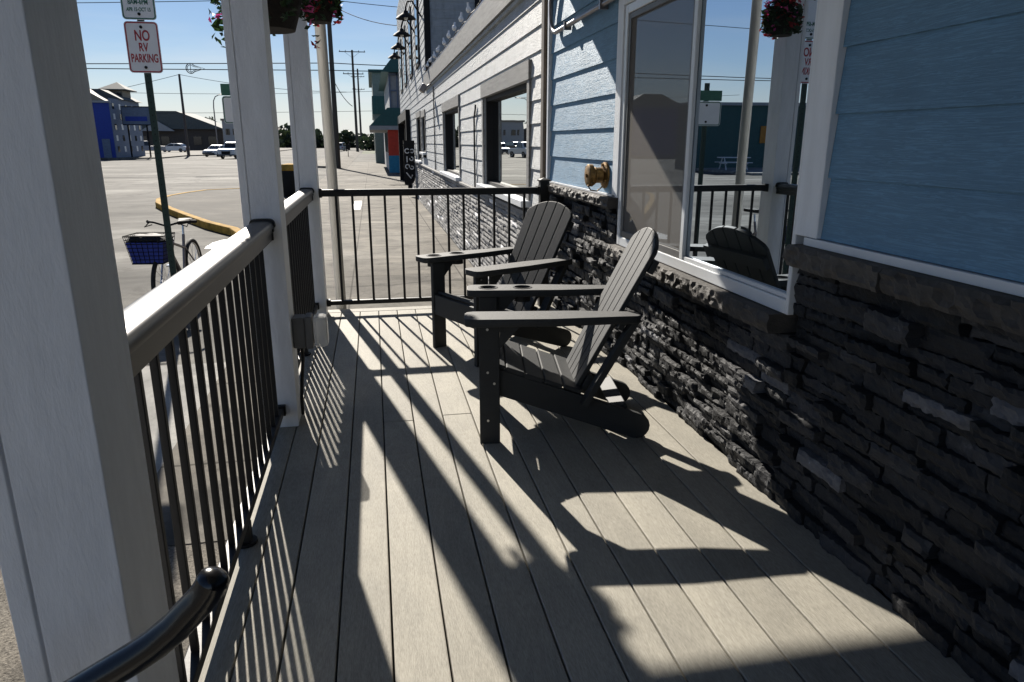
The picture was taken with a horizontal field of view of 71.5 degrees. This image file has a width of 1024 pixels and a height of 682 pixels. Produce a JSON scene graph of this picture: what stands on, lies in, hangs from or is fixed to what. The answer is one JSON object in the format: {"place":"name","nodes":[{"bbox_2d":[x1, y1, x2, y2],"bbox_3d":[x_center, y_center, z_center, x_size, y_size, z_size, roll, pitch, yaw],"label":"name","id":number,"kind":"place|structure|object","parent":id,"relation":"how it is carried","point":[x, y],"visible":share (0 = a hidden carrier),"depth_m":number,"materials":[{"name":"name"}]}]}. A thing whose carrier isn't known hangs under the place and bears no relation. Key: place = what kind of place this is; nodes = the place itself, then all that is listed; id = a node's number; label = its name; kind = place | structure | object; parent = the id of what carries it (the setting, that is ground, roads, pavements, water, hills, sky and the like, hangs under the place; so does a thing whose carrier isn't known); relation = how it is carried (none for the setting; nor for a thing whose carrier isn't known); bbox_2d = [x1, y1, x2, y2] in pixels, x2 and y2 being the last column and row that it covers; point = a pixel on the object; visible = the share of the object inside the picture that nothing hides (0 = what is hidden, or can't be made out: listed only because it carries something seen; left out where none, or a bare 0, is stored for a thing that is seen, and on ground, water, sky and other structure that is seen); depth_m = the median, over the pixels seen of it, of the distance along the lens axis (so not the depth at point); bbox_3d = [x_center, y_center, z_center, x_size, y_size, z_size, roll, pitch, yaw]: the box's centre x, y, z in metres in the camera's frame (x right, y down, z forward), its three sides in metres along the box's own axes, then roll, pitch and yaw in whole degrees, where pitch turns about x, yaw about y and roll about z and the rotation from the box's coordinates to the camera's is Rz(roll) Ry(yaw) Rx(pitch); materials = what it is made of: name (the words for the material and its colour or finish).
{"place":"outdoors","nodes":[
{"label":"outdoors","id":0,"kind":"place"},
{"bbox_2d":[0,541,226,681],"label":"aggregate path","id":1,"kind":"structure","parent":0,"point":[11,668],"depth_m":2.80,"materials":[{"name":"grey concrete"}]},
{"bbox_2d":[63,566,229,681],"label":"stair handrail","id":2,"kind":"object","parent":1,"relation":"on","point":[184,616],"visible":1,"depth_m":0.84,"materials":[{"name":"black metal"}]},
{"bbox_2d":[278,313,888,681],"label":"deck underframe","id":3,"kind":"object","parent":1,"relation":"on","point":[388,528],"depth_m":2.44,"materials":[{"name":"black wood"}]},
{"bbox_2d":[198,301,974,681],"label":"porch deck","id":4,"kind":"structure","parent":3,"relation":"on","point":[670,545],"depth_m":2.29,"materials":[{"name":"grey wood"}]},
{"bbox_2d":[0,0,179,681],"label":"porch post","id":5,"kind":"object","parent":4,"relation":"on","point":[81,570],"visible":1,"depth_m":1.00,"materials":[{"name":"white paint"}]},
{"bbox_2d":[123,218,285,681],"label":"porch railing","id":6,"kind":"object","parent":4,"relation":"on","point":[160,317],"visible":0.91,"depth_m":1.96,"materials":[{"name":"metal"}]},
{"bbox_2d":[221,0,300,426],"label":"porch post","id":7,"kind":"object","parent":4,"relation":"on","point":[249,64],"visible":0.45,"depth_m":2.99,"materials":[{"name":"white paint"}]},
{"bbox_2d":[292,313,328,414],"bbox_3d":[-0.937,0.115,3.357,0.155,0.490,0.100,-3,16,-10],"label":"outlet box","id":8,"kind":"object","parent":7,"relation":"attached to","point":[309,330],"visible":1,"depth_m":3.27,"materials":[{"name":"white plastic"}]},
{"bbox_2d":[284,187,318,368],"bbox_3d":[-1.294,-0.378,4.306,0.106,0.962,2.014,-3,16,-10],"label":"porch railing","id":9,"kind":"object","parent":4,"relation":"on","point":[296,204],"visible":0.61,"depth_m":4.42,"materials":[{"name":"metal"}]},
{"bbox_2d":[283,13,327,314],"bbox_3d":[-1.498,-1.416,5.130,0.156,2.519,0.184,-3,16,-10],"label":"porch post","id":10,"kind":"object","parent":4,"relation":"on","point":[299,90],"visible":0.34,"depth_m":5.04,"materials":[{"name":"white paint"}]},
{"bbox_2d":[318,178,550,306],"bbox_3d":[-0.565,-0.740,5.507,1.745,1.012,0.088,-3,16,-10],"label":"porch railing","id":11,"kind":"object","parent":4,"relation":"on","point":[541,191],"visible":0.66,"depth_m":5.45,"materials":[{"name":"black metal"}]},
{"bbox_2d":[416,201,573,366],"bbox_3d":[-0.065,-0.398,4.478,0.844,0.911,0.737,-11,19,-34],"label":"adirondack chair","id":12,"kind":"object","parent":4,"relation":"on","point":[544,229],"visible":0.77,"depth_m":4.48,"materials":[{"name":"black plastic"}]},
{"bbox_2d":[464,227,658,443],"bbox_3d":[0.212,-0.060,3.273,0.844,0.911,0.737,-1,16,-2],"label":"adirondack chair","id":13,"kind":"object","parent":4,"relation":"on","point":[523,374],"visible":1,"depth_m":3.12,"materials":[{"name":"black plastic"}]},
{"bbox_2d":[142,111,223,149],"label":"grey roofed building","id":14,"kind":"structure","parent":0,"point":[201,131],"depth_m":152.90,"materials":[{"name":"brown brick"}]},
{"bbox_2d":[161,136,169,144],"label":"window","id":15,"kind":"structure","parent":14,"relation":"in","point":[165,139],"depth_m":152.82,"materials":[{"name":"grey glass"}]},
{"bbox_2d":[193,137,201,144],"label":"window","id":16,"kind":"structure","parent":14,"relation":"in","point":[197,140],"depth_m":154.06,"materials":[{"name":"grey glass"}]},
{"bbox_2d":[208,137,216,144],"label":"window","id":17,"kind":"structure","parent":14,"relation":"in","point":[212,140],"depth_m":154.58,"materials":[{"name":"grey glass"}]},
{"bbox_2d":[100,148,291,159],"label":"pavement","id":18,"kind":"structure","parent":0,"point":[171,154],"depth_m":98.90,"materials":[{"name":"concrete"}]},
{"bbox_2d":[90,82,145,157],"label":"blue motel","id":19,"kind":"structure","parent":18,"relation":"on","point":[108,101],"depth_m":79.71,"materials":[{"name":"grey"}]},
{"bbox_2d":[102,139,111,157],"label":"door","id":20,"kind":"structure","parent":19,"relation":"in","point":[106,144],"depth_m":78.66,"materials":[{"name":"grey"}]},
{"bbox_2d":[120,106,151,156],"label":"roadside billboard","id":21,"kind":"object","parent":18,"relation":"on","point":[134,115],"visible":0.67,"depth_m":80.62,"materials":[{"name":"blue metal"}]},
{"bbox_2d":[144,141,165,150],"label":"parked car","id":22,"kind":"object","parent":18,"relation":"on","point":[146,146],"visible":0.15,"depth_m":108.93,"materials":[{"name":"grey paint"}]},
{"bbox_2d":[163,143,189,151],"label":"parked car","id":23,"kind":"object","parent":18,"relation":"on","point":[180,147],"visible":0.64,"depth_m":122.07,"materials":[{"name":"white paint"}]},
{"bbox_2d":[178,74,189,154],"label":"utility pole","id":24,"kind":"object","parent":18,"relation":"on","point":[184,122],"visible":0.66,"depth_m":93.60,"materials":[{"name":"brown wood"}]},
{"bbox_2d":[213,94,220,144],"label":"street lamp","id":25,"kind":"object","parent":18,"relation":"on","point":[215,119],"visible":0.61,"depth_m":140.94,"materials":[{"name":"grey metal"}]},
{"bbox_2d":[220,119,234,143],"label":"boxy building","id":26,"kind":"structure","parent":0,"point":[228,132],"depth_m":147.48,"materials":[{"name":"beige"}]},
{"bbox_2d":[77,0,398,134],"label":"sky","id":27,"kind":"structure","parent":0,"point":[185,30],"materials":[{"name":"blue"}]},
{"bbox_2d":[158,91,371,93],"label":"overhead cable","id":28,"kind":"object","parent":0,"point":[275,93],"visible":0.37,"depth_m":109.06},
{"bbox_2d":[101,148,468,545],"bbox_3d":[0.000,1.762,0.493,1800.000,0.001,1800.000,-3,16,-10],"label":"street","id":29,"kind":"structure","parent":0,"point":[132,190],"depth_m":22.30,"materials":[{"name":"grey asphalt"}]},
{"bbox_2d":[120,0,176,275],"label":"parking sign","id":30,"kind":"object","parent":29,"relation":"on","point":[143,46],"visible":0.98,"depth_m":6.78,"materials":[{"name":"white metal"}]},
{"bbox_2d":[122,218,201,289],"bbox_3d":[-3.719,-0.888,8.069,0.533,1.017,1.750,0,16,0],"label":"bicycle","id":31,"kind":"object","parent":29,"relation":"on","point":[146,248],"visible":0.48,"depth_m":7.31,"materials":[{"name":"metal"}]},
{"bbox_2d":[142,362,225,471],"bbox_3d":[-2.795,0.610,4.595,1.300,0.001,2.985,-3,16,-10],"label":"concrete pad","id":32,"kind":"object","parent":29,"relation":"on","point":[150,402],"depth_m":5.19,"materials":[{"name":"grey concrete"}]},
{"bbox_2d":[202,145,223,156],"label":"parked car","id":33,"kind":"object","parent":29,"relation":"on","point":[211,149],"visible":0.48,"depth_m":90.75,"materials":[{"name":"white paint"}]},
{"bbox_2d":[217,142,236,158],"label":"parked car","id":34,"kind":"object","parent":29,"relation":"on","point":[228,149],"visible":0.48,"depth_m":78.68,"materials":[{"name":"white paint"}]},
{"bbox_2d":[167,189,288,228],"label":"traffic island","id":35,"kind":"structure","parent":29,"relation":"on","point":[223,206],"depth_m":19.82,"materials":[{"name":"grey concrete"}]},
{"bbox_2d":[155,188,240,235],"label":"painted kerb","id":36,"kind":"structure","parent":35,"relation":"on","point":[214,226],"depth_m":15.84,"materials":[{"name":"yellow paint"}]},
{"bbox_2d":[281,163,295,196],"bbox_3d":[-7.111,-5.178,22.833,0.640,1.020,0.640,-3,16,-10],"label":"litter bin","id":37,"kind":"object","parent":35,"relation":"on","point":[288,179],"visible":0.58,"depth_m":22.56,"materials":[{"name":"black paint"}]},
{"bbox_2d":[205,201,361,248],"bbox_3d":[-4.876,-3.019,17.540,0.959,0.009,10.800,1,16,4],"label":"road paint","id":38,"kind":"object","parent":29,"relation":"on","point":[357,204],"visible":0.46,"depth_m":13.54,"materials":[{"name":"white paint"}]},
{"bbox_2d":[278,123,373,147],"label":"distant wood","id":39,"kind":"object","parent":29,"relation":"on","point":[284,138],"visible":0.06,"depth_m":217.91,"materials":[{"name":"green plant"}]},
{"bbox_2d":[339,142,346,150],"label":"parked car","id":40,"kind":"object","parent":29,"relation":"on","point":[342,146],"visible":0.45,"depth_m":139.15,"materials":[{"name":"silver paint"}]},
{"bbox_2d":[339,129,358,149],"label":"broadleaf tree","id":41,"kind":"object","parent":29,"relation":"on","point":[346,136],"visible":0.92,"depth_m":164.12,"materials":[{"name":"green plant"}]},
{"bbox_2d":[339,50,364,151],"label":"utility pole","id":42,"kind":"object","parent":29,"relation":"on","point":[355,110],"visible":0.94,"depth_m":128.75,"materials":[{"name":"brown wood"}]},
{"bbox_2d":[351,69,364,143],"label":"utility pole","id":43,"kind":"object","parent":29,"relation":"on","point":[358,78],"visible":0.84,"depth_m":191.24,"materials":[{"name":"brown wood"}]},
{"bbox_2d":[354,134,374,150],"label":"tree","id":44,"kind":"object","parent":29,"relation":"on","point":[368,144],"visible":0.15,"depth_m":152.81,"materials":[{"name":"green plant"}]},
{"bbox_2d":[368,69,384,162],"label":"green gabled building","id":45,"kind":"structure","parent":29,"relation":"on","point":[378,105],"depth_m":61.77,"materials":[{"name":"teal metal"}]},
{"bbox_2d":[369,51,400,172],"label":"awning building","id":46,"kind":"structure","parent":29,"relation":"on","point":[385,122],"depth_m":42.86,"materials":[{"name":"teal paint"}]},
{"bbox_2d":[396,0,541,284],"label":"white building","id":47,"kind":"structure","parent":29,"relation":"on","point":[470,117],"depth_m":10.06,"materials":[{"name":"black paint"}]},
{"bbox_2d":[388,50,403,58],"bbox_3d":[-4.582,-11.309,27.876,0.540,0.489,0.615,14,21,40],"label":"barn lamp","id":48,"kind":"object","parent":47,"relation":"attached to","point":[394,55],"visible":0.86,"depth_m":27.79,"materials":[{"name":"black metal"}]},
{"bbox_2d":[391,37,408,49],"bbox_3d":[-3.835,-10.134,24.125,0.540,0.489,0.615,14,21,40],"label":"barn lamp","id":49,"kind":"object","parent":47,"relation":"attached to","point":[397,46],"visible":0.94,"depth_m":24.07,"materials":[{"name":"black metal"}]},
{"bbox_2d":[399,39,402,93],"bbox_3d":[-4.879,-12.042,31.288,0.065,2.120,1.400,-3,16,-10],"label":"window","id":50,"kind":"structure","parent":47,"relation":"in","point":[400,53],"depth_m":30.85,"materials":[{"name":"black glass"}]},
{"bbox_2d":[393,20,413,36],"bbox_3d":[-3.275,-9.359,21.281,0.540,0.489,0.615,14,21,40],"label":"barn lamp","id":51,"kind":"object","parent":47,"relation":"attached to","point":[401,32],"visible":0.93,"depth_m":21.21,"materials":[{"name":"black metal"}]},
{"bbox_2d":[403,25,407,87],"bbox_3d":[-4.170,-11.035,27.693,0.065,2.120,1.400,-3,16,-10],"label":"window","id":52,"kind":"structure","parent":47,"relation":"in","point":[404,42],"depth_m":27.29,"materials":[{"name":"black paint"}]},
{"bbox_2d":[396,0,420,20],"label":"barn lamp","id":53,"kind":"object","parent":47,"relation":"attached to","point":[405,15],"visible":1,"depth_m":18.66,"materials":[{"name":"black metal"}]},
{"bbox_2d":[403,140,415,184],"bbox_3d":[-3.539,-6.166,24.619,0.426,1.500,0.081,-3,16,-10],"label":"hanging sign","id":54,"kind":"object","parent":47,"relation":"attached to","point":[409,160],"visible":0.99,"depth_m":24.59,"materials":[{"name":"black paint"}]},
{"bbox_2d":[407,6,412,79],"bbox_3d":[-3.423,-9.976,23.909,0.065,2.120,1.400,-3,16,-10],"label":"window","id":55,"kind":"structure","parent":47,"relation":"in","point":[409,28],"depth_m":23.51,"materials":[{"name":"glass"}]},
{"bbox_2d":[413,0,419,69],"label":"window","id":56,"kind":"structure","parent":47,"relation":"in","point":[416,22],"depth_m":20.16,"materials":[{"name":"glass"}]},
{"bbox_2d":[415,110,425,162],"bbox_3d":[-2.834,-6.324,22.088,0.290,1.512,2.080,-3,16,-10],"label":"window","id":57,"kind":"structure","parent":47,"relation":"in","point":[418,116],"depth_m":22.80,"materials":[{"name":"black paint"}]},
{"bbox_2d":[419,109,426,154],"bbox_3d":[-2.433,-5.865,20.023,0.290,1.182,1.580,-3,16,-10],"label":"window","id":58,"kind":"structure","parent":47,"relation":"in","point":[422,112],"depth_m":20.51,"materials":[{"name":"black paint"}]},
{"bbox_2d":[419,83,430,92],"bbox_3d":[-2.007,-5.889,16.559,0.327,0.226,0.260,-3,16,-10],"label":"flood light","id":59,"kind":"object","parent":47,"relation":"attached to","point":[423,87],"visible":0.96,"depth_m":16.43,"materials":[{"name":"grey metal"}]},
{"bbox_2d":[440,94,460,180],"bbox_3d":[-1.089,-3.770,13.264,0.290,1.392,2.980,-3,16,-10],"label":"window","id":60,"kind":"structure","parent":47,"relation":"in","point":[452,145],"depth_m":13.69,"materials":[{"name":"black paint"}]},
{"bbox_2d":[423,0,481,72],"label":"string lights","id":61,"kind":"object","parent":47,"relation":"on","point":[461,19],"visible":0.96,"depth_m":12.10},
{"bbox_2d":[476,59,531,207],"bbox_3d":[-0.059,-2.314,8.045,0.290,1.322,3.050,-3,16,-10],"label":"window","id":62,"kind":"structure","parent":47,"relation":"in","point":[508,126],"depth_m":8.06,"materials":[{"name":"grey glass"}]},
{"bbox_2d":[538,0,1023,681],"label":"blue building","id":63,"kind":"structure","parent":29,"relation":"on","point":[824,200],"depth_m":2.18,"materials":[{"name":"grey stone"}]},
{"bbox_2d":[584,162,609,190],"bbox_3d":[0.505,-0.994,4.303,0.128,0.171,0.160,-3,16,-10],"label":"brass standpipe","id":64,"kind":"object","parent":63,"relation":"attached to","point":[593,175],"visible":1,"depth_m":4.26,"materials":[{"name":"gold metal"}]},
{"bbox_2d":[616,0,819,314],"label":"window","id":65,"kind":"structure","parent":63,"relation":"in","point":[716,93],"depth_m":2.90,"materials":[{"name":"glass"}]},
{"bbox_3d":[0.021,-1.944,0.897,2.260,0.779,8.720,-3,16,-10],"label":"porch roof","id":66,"kind":"object","parent":63,"relation":"attached to","visible":0},
{"bbox_2d":[208,0,319,48],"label":"hanging basket","id":67,"kind":"object","parent":66,"relation":"hanging from","point":[283,15],"visible":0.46,"depth_m":3.54,"materials":[{"name":"green plant"}]},
{"bbox_2d":[299,0,342,26],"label":"hanging basket","id":68,"kind":"object","parent":66,"relation":"hanging from","point":[324,11],"visible":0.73,"depth_m":4.72,"materials":[{"name":"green plant"}]},
{"bbox_2d":[157,162,472,545],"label":"sidewalk","id":69,"kind":"structure","parent":0,"point":[363,175],"depth_m":11.06,"materials":[{"name":"concrete"}]},
{"bbox_2d":[220,84,232,123],"bbox_3d":[-3.086,-1.764,8.358,0.400,2.550,0.044,-3,16,-10],"label":"parking sign","id":70,"kind":"object","parent":69,"relation":"on","point":[227,107],"visible":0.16,"depth_m":8.06,"materials":[{"name":"white metal"}]},
{"bbox_2d":[315,24,346,309],"bbox_3d":[-1.386,-1.781,5.359,0.155,4.201,0.150,-3,16,-10],"label":"pale pole","id":71,"kind":"object","parent":69,"relation":"on","point":[326,109],"visible":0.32,"depth_m":5.41,"materials":[{"name":"beige metal"}]},
{"bbox_2d":[327,24,340,167],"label":"utility pole","id":72,"kind":"object","parent":69,"relation":"on","point":[334,101],"visible":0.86,"depth_m":49.44,"materials":[{"name":"brown wood"}]},
{"bbox_2d":[77,0,210,2],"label":"overhead cable","id":73,"kind":"object","parent":72,"relation":"attached to","point":[119,2],"visible":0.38,"depth_m":44.56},
{"bbox_2d":[86,63,317,63],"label":"overhead cable","id":74,"kind":"object","parent":72,"relation":"attached to","point":[180,63],"visible":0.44,"depth_m":47.01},
{"bbox_2d":[87,68,331,70],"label":"overhead cable","id":75,"kind":"object","parent":72,"relation":"attached to","point":[173,69],"visible":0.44,"depth_m":46.98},
{"bbox_2d":[186,63,202,73],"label":"cable loop","id":76,"kind":"object","parent":75,"relation":"hanging from","point":[190,68],"visible":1,"depth_m":46.73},
{"bbox_2d":[332,70,380,71],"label":"overhead cable","id":77,"kind":"object","parent":72,"relation":"attached to","point":[355,70],"visible":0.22,"depth_m":49.08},
{"bbox_2d":[333,63,385,65],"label":"overhead cable","id":78,"kind":"object","parent":72,"relation":"attached to","point":[359,64],"visible":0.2,"depth_m":49.13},
{"bbox_2d":[341,10,396,25],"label":"overhead cable","id":79,"kind":"object","parent":72,"relation":"attached to","point":[367,20],"visible":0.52,"depth_m":43.06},
{"bbox_2d":[343,1,394,6],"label":"overhead cable","id":80,"kind":"object","parent":72,"relation":"attached to","point":[369,4],"visible":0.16,"depth_m":48.26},
{"bbox_2d":[317,151,360,167],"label":"sidewalk","id":81,"kind":"structure","parent":0,"point":[346,161],"depth_m":72.13,"materials":[{"name":"concrete"}]},
{"bbox_2d":[362,151,374,153],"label":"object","id":82,"kind":"object","parent":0,"point":[368,152],"depth_m":126.57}
]}

